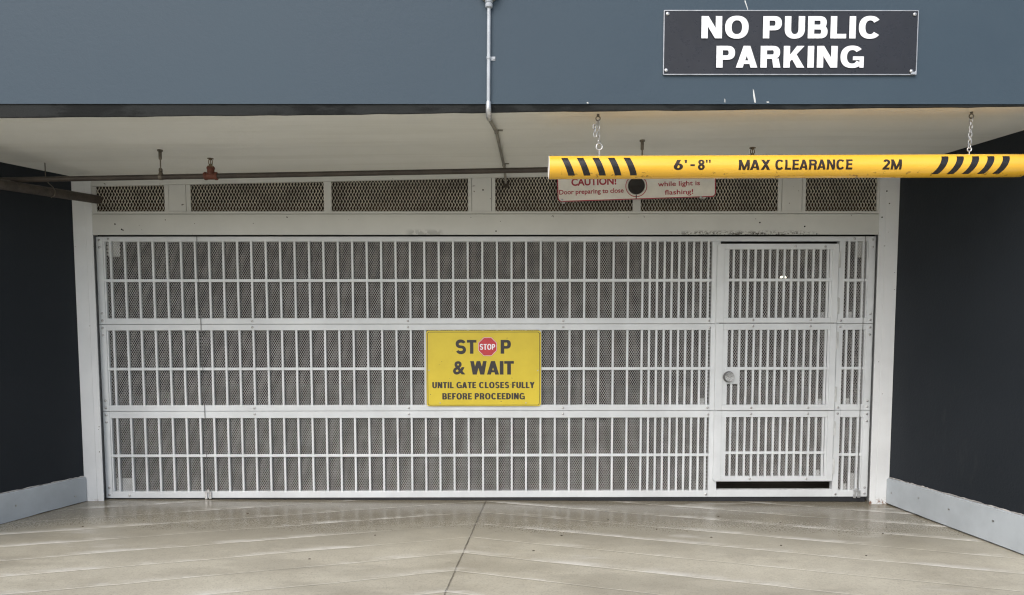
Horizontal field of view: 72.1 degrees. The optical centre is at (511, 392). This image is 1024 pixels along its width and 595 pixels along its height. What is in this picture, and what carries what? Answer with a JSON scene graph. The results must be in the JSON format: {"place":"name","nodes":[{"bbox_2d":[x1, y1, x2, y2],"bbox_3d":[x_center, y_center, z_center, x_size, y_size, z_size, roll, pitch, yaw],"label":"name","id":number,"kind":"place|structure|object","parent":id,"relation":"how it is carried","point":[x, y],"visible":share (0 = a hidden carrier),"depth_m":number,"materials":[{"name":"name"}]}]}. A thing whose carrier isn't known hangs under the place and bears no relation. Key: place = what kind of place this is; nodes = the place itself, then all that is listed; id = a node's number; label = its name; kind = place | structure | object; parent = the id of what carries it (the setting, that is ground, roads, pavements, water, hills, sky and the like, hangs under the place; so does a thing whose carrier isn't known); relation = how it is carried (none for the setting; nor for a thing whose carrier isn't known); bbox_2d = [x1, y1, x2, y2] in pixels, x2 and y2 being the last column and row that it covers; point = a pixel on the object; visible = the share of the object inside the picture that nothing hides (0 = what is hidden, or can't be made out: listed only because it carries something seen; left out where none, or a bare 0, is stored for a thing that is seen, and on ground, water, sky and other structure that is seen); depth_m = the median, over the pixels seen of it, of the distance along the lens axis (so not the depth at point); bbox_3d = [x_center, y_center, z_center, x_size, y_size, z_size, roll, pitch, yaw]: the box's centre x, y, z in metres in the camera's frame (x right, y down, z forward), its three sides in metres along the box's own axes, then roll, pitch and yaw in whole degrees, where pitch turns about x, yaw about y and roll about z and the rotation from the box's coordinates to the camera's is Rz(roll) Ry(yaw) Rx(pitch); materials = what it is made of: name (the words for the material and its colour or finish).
{"place":"outdoors","nodes":[
{"label":"outdoors","id":0,"kind":"place"},
{"bbox_2d":[0,384,1023,594],"bbox_3d":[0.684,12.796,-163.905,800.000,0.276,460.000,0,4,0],"label":"driveway","id":1,"kind":"structure","parent":0,"point":[273,546],"depth_m":4.69,"materials":[{"name":"concrete"}]},
{"bbox_2d":[0,162,86,523],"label":"side wall","id":2,"kind":"structure","parent":1,"relation":"on","point":[41,459],"depth_m":5.19,"materials":[{"name":"grey paint"}]},
{"bbox_2d":[0,0,1023,117],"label":"beam wall","id":3,"kind":"structure","parent":2,"relation":"on","point":[110,58],"depth_m":3.78,"materials":[{"name":"paint"}]},
{"bbox_2d":[483,0,508,187],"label":"electrical conduit","id":4,"kind":"object","parent":3,"relation":"attached to","point":[488,5],"visible":0.96,"depth_m":3.77,"materials":[{"name":"grey metal"}]},
{"bbox_2d":[663,10,918,74],"bbox_3d":[1.494,-1.878,3.775,1.365,0.336,0.017,0,4,0],"label":"parking sign","id":5,"kind":"object","parent":3,"relation":"attached to","point":[790,42],"visible":1,"depth_m":3.77,"materials":[{"name":"metal"}]},
{"bbox_2d":[71,173,899,503],"bbox_3d":[-0.195,-0.437,5.602,6.406,2.693,0.160,0,4,0],"label":"gate surround","id":6,"kind":"object","parent":1,"relation":"on","point":[481,215],"visible":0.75,"depth_m":5.47,"materials":[{"name":"paint"}]},
{"bbox_2d":[96,236,875,501],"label":"garage gate","id":7,"kind":"structure","parent":6,"relation":"attached to","point":[832,323],"depth_m":5.61,"materials":[{"name":"white metal"}]},
{"bbox_2d":[426,330,540,405],"bbox_3d":[-0.225,-0.195,5.587,0.909,0.600,0.009,0,4,0],"label":"stop sign","id":8,"kind":"object","parent":7,"relation":"attached to","point":[483,368],"visible":1,"depth_m":5.58,"materials":[{"name":"metal"}]},
{"bbox_2d":[713,244,840,480],"bbox_3d":[2.104,-0.231,5.590,0.981,1.887,0.080,0,4,0],"label":"pedestrian door","id":9,"kind":"structure","parent":7,"relation":"in","point":[724,375],"depth_m":5.60,"materials":[{"name":"white paint"}]},
{"bbox_2d":[96,177,876,420],"bbox_3d":[-0.057,-1.195,13.705,18.400,3.600,16.090,0,4,0],"label":"garage room","id":10,"kind":"object","parent":1,"relation":"on","point":[496,208],"visible":0.15,"depth_m":16.34,"materials":[{"name":"concrete"}]},
{"bbox_2d":[886,130,1023,553],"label":"side wall","id":11,"kind":"structure","parent":1,"relation":"on","point":[957,444],"depth_m":4.85,"materials":[{"name":"grey paint"}]},
{"bbox_2d":[0,107,1023,175],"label":"soffit","id":12,"kind":"structure","parent":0,"point":[83,146],"depth_m":4.38,"materials":[{"name":"paint"}]},
{"bbox_2d":[0,163,134,209],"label":"drain pipe","id":13,"kind":"object","parent":12,"relation":"attached to","point":[8,185],"visible":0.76,"depth_m":5.00,"materials":[{"name":"metal"}]},
{"bbox_2d":[0,139,755,181],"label":"sprinkler pipe","id":14,"kind":"object","parent":12,"relation":"hanging from","point":[210,174],"visible":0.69,"depth_m":4.57,"materials":[{"name":"black metal"}]},
{"bbox_2d":[593,114,602,155],"bbox_3d":[0.475,-1.428,3.898,0.036,0.240,0.060,3,5,33],"label":"hanging chain","id":15,"kind":"object","parent":12,"relation":"hanging from","point":[598,132],"visible":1,"depth_m":3.89,"materials":[{"name":"metal"}]},
{"bbox_2d":[548,154,1023,178],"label":"clearance bar","id":16,"kind":"object","parent":15,"relation":"hanging from","point":[796,166],"visible":1,"depth_m":3.88,"materials":[{"name":"yellow plastic"}]},
{"bbox_2d":[557,179,715,203],"bbox_3d":[0.956,-1.588,5.420,1.220,0.243,0.073,0,4,0],"label":"caution sign","id":17,"kind":"object","parent":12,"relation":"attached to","point":[571,190],"visible":0.85,"depth_m":5.40,"materials":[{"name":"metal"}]},
{"bbox_2d":[967,111,973,153],"bbox_3d":[2.555,-1.448,3.924,0.023,0.256,0.037,4,6,45],"label":"hanging chain","id":18,"kind":"object","parent":12,"relation":"hanging from","point":[971,113],"visible":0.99,"depth_m":3.92,"materials":[{"name":"metal"}]}
]}

